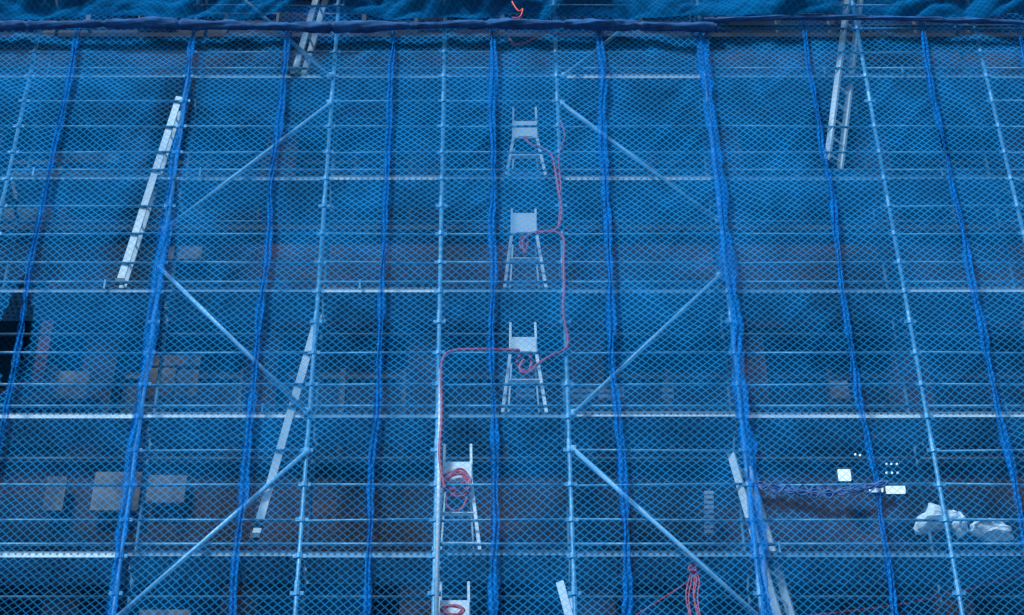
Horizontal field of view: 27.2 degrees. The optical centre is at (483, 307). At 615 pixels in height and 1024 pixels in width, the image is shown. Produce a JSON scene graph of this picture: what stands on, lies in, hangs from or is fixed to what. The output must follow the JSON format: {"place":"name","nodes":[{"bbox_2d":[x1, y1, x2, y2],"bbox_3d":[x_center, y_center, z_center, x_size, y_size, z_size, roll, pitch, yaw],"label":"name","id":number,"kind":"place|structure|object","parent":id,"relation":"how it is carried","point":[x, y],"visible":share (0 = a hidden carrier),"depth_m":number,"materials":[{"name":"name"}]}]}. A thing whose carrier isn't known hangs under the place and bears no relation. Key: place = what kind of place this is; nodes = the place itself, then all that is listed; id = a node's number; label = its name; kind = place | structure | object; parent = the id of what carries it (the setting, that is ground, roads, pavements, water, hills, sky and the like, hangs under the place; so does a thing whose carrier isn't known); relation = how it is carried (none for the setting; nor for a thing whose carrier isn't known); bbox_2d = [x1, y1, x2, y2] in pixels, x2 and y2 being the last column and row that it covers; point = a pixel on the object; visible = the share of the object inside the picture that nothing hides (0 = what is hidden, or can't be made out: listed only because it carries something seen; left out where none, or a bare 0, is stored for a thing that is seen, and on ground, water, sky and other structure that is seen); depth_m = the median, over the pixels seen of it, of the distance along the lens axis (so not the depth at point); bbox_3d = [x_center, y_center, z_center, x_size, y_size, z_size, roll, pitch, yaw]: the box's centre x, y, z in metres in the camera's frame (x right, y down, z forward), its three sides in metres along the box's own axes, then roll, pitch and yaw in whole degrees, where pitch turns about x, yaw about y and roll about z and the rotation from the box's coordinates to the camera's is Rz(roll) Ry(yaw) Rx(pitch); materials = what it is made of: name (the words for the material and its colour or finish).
{"place":"outdoors","nodes":[
{"label":"outdoors","id":0,"kind":"place"},
{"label":"pavement","id":1,"kind":"structure","parent":0,"visible":0},
{"bbox_2d":[0,0,1023,614],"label":"scaffolding","id":2,"kind":"object","parent":1,"relation":"on","point":[474,566],"visible":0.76,"depth_m":23.75,"materials":[{"name":"metal"}]},
{"bbox_2d":[0,280,61,394],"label":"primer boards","id":3,"kind":"object","parent":2,"relation":"attached to","point":[29,364],"visible":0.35,"depth_m":24.29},
{"bbox_2d":[115,96,181,287],"bbox_3d":[-3.933,-1.341,24.918,0.493,3.097,0.296,0,-42,0],"label":"ladder","id":4,"kind":"object","parent":2,"relation":"on","point":[134,243],"visible":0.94,"depth_m":24.77,"materials":[{"name":"metal"}]},
{"bbox_2d":[250,314,321,540],"bbox_3d":[-2.098,1.228,22.591,0.604,2.893,0.276,0,-42,0],"label":"ladder","id":5,"kind":"object","parent":2,"relation":"on","point":[258,526],"visible":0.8,"depth_m":22.14,"materials":[{"name":"metal"}]},
{"bbox_2d":[290,0,328,89],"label":"ladder","id":6,"kind":"object","parent":2,"relation":"on","point":[313,39],"visible":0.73,"depth_m":26.66,"materials":[{"name":"metal"}]},
{"bbox_2d":[434,368,441,614],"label":"white conduit","id":7,"kind":"object","parent":2,"relation":"attached to","point":[437,566],"visible":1,"depth_m":21.38,"materials":[{"name":"plastic"}]},
{"bbox_2d":[439,581,469,614],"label":"stepladder","id":8,"kind":"object","parent":2,"relation":"on","point":[465,604],"visible":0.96,"depth_m":21.02,"materials":[{"name":"metal"}]},
{"bbox_2d":[432,444,480,575],"bbox_3d":[-0.276,2.069,22.017,0.504,1.462,0.447,0,-42,0],"label":"stepladder","id":9,"kind":"object","parent":2,"relation":"on","point":[451,466],"visible":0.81,"depth_m":22.05,"materials":[{"name":"metal"}]},
{"bbox_2d":[0,0,1023,614],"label":"safety netting","id":10,"kind":"object","parent":2,"relation":"attached to","point":[158,14],"visible":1,"depth_m":24.44,"materials":[{"name":"blue plastic"}]},
{"bbox_2d":[756,480,887,498],"bbox_3d":[3.444,1.847,21.476,1.362,0.261,0.042,0,-42,0],"label":"blue rope bundle","id":11,"kind":"object","parent":10,"relation":"attached to","point":[812,491],"visible":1,"depth_m":21.46,"materials":[{"name":"blue fabric"}]},
{"bbox_2d":[501,322,547,411],"bbox_3d":[0.433,0.760,23.196,0.504,1.386,0.447,0,-42,0],"label":"stepladder","id":12,"kind":"object","parent":2,"relation":"on","point":[521,348],"visible":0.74,"depth_m":23.19,"materials":[{"name":"metal"}]},
{"bbox_2d":[503,209,546,286],"bbox_3d":[0.464,-0.570,24.393,0.504,1.366,0.447,0,-42,0],"label":"stepladder","id":13,"kind":"object","parent":2,"relation":"on","point":[524,259],"visible":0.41,"depth_m":24.41,"materials":[{"name":"metal"}]},
{"bbox_2d":[505,107,546,174],"bbox_3d":[0.497,-1.889,25.581,0.504,1.317,0.447,0,-42,0],"label":"stepladder","id":14,"kind":"object","parent":2,"relation":"on","point":[518,131],"visible":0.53,"depth_m":25.52,"materials":[{"name":"metal"}]},
{"bbox_2d":[556,580,572,614],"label":"ladder","id":15,"kind":"object","parent":2,"relation":"on","point":[564,595],"visible":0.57,"depth_m":20.97,"materials":[{"name":"metal"}]},
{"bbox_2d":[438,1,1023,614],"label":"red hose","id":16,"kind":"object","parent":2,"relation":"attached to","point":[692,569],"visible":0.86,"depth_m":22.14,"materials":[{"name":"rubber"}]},
{"bbox_2d":[727,451,794,614],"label":"ladder","id":17,"kind":"object","parent":2,"relation":"on","point":[785,599],"visible":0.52,"depth_m":21.39,"materials":[{"name":"metal"}]},
{"bbox_2d":[822,0,863,174],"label":"ladder","id":18,"kind":"object","parent":2,"relation":"on","point":[846,108],"visible":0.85,"depth_m":25.91,"materials":[{"name":"metal"}]},
{"bbox_2d":[913,503,960,534],"bbox_3d":[4.654,2.174,21.734,0.504,0.372,0.248,5,-42,-6],"label":"white sack","id":19,"kind":"object","parent":2,"relation":"on","point":[933,511],"visible":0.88,"depth_m":21.64,"materials":[{"name":"white plastic"}]},
{"bbox_2d":[950,511,967,538],"bbox_3d":[4.864,2.225,21.661,0.170,0.327,0.220,-11,-43,12],"label":"white sack","id":20,"kind":"object","parent":2,"relation":"on","point":[959,526],"visible":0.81,"depth_m":21.58,"materials":[{"name":"white plastic"}]},
{"bbox_2d":[968,521,1013,541],"bbox_3d":[5.188,2.272,21.641,0.474,0.256,0.245,0,-42,0],"label":"white sack","id":21,"kind":"object","parent":2,"relation":"on","point":[990,527],"visible":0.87,"depth_m":21.56,"materials":[{"name":"white plastic"}]},
{"label":"ground","id":22,"kind":"structure","parent":0,"visible":0},
{"bbox_2d":[0,0,1023,614],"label":"walls","id":23,"kind":"structure","parent":22,"relation":"on","point":[330,502],"depth_m":25.07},
{"bbox_2d":[9,154,849,614],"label":"boarded panels","id":24,"kind":"object","parent":23,"relation":"attached to","point":[171,366],"visible":0.51,"depth_m":24.09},
{"bbox_2d":[835,453,907,495],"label":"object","id":25,"kind":"object","parent":24,"relation":"attached to","point":[844,473],"visible":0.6,"depth_m":23.06,"materials":[{"name":"white glass"}]},
{"bbox_2d":[0,17,1023,455],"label":"windows","id":26,"kind":"structure","parent":23,"relation":"attached to","point":[878,395],"depth_m":24.73,"materials":[{"name":"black glass"}]},
{"bbox_2d":[0,33,1023,468],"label":"sill courses","id":27,"kind":"object","parent":23,"relation":"attached to","point":[484,463],"visible":0.5,"depth_m":25.95,"materials":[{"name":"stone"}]},
{"bbox_2d":[516,79,860,534],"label":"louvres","id":28,"kind":"object","parent":27,"relation":"attached to","point":[708,529],"visible":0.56,"depth_m":23.97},
{"bbox_2d":[0,13,1023,455],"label":"window frames","id":29,"kind":"structure","parent":23,"relation":"attached to","point":[122,379],"depth_m":24.82,"materials":[{"name":"brown metal"}]}
]}

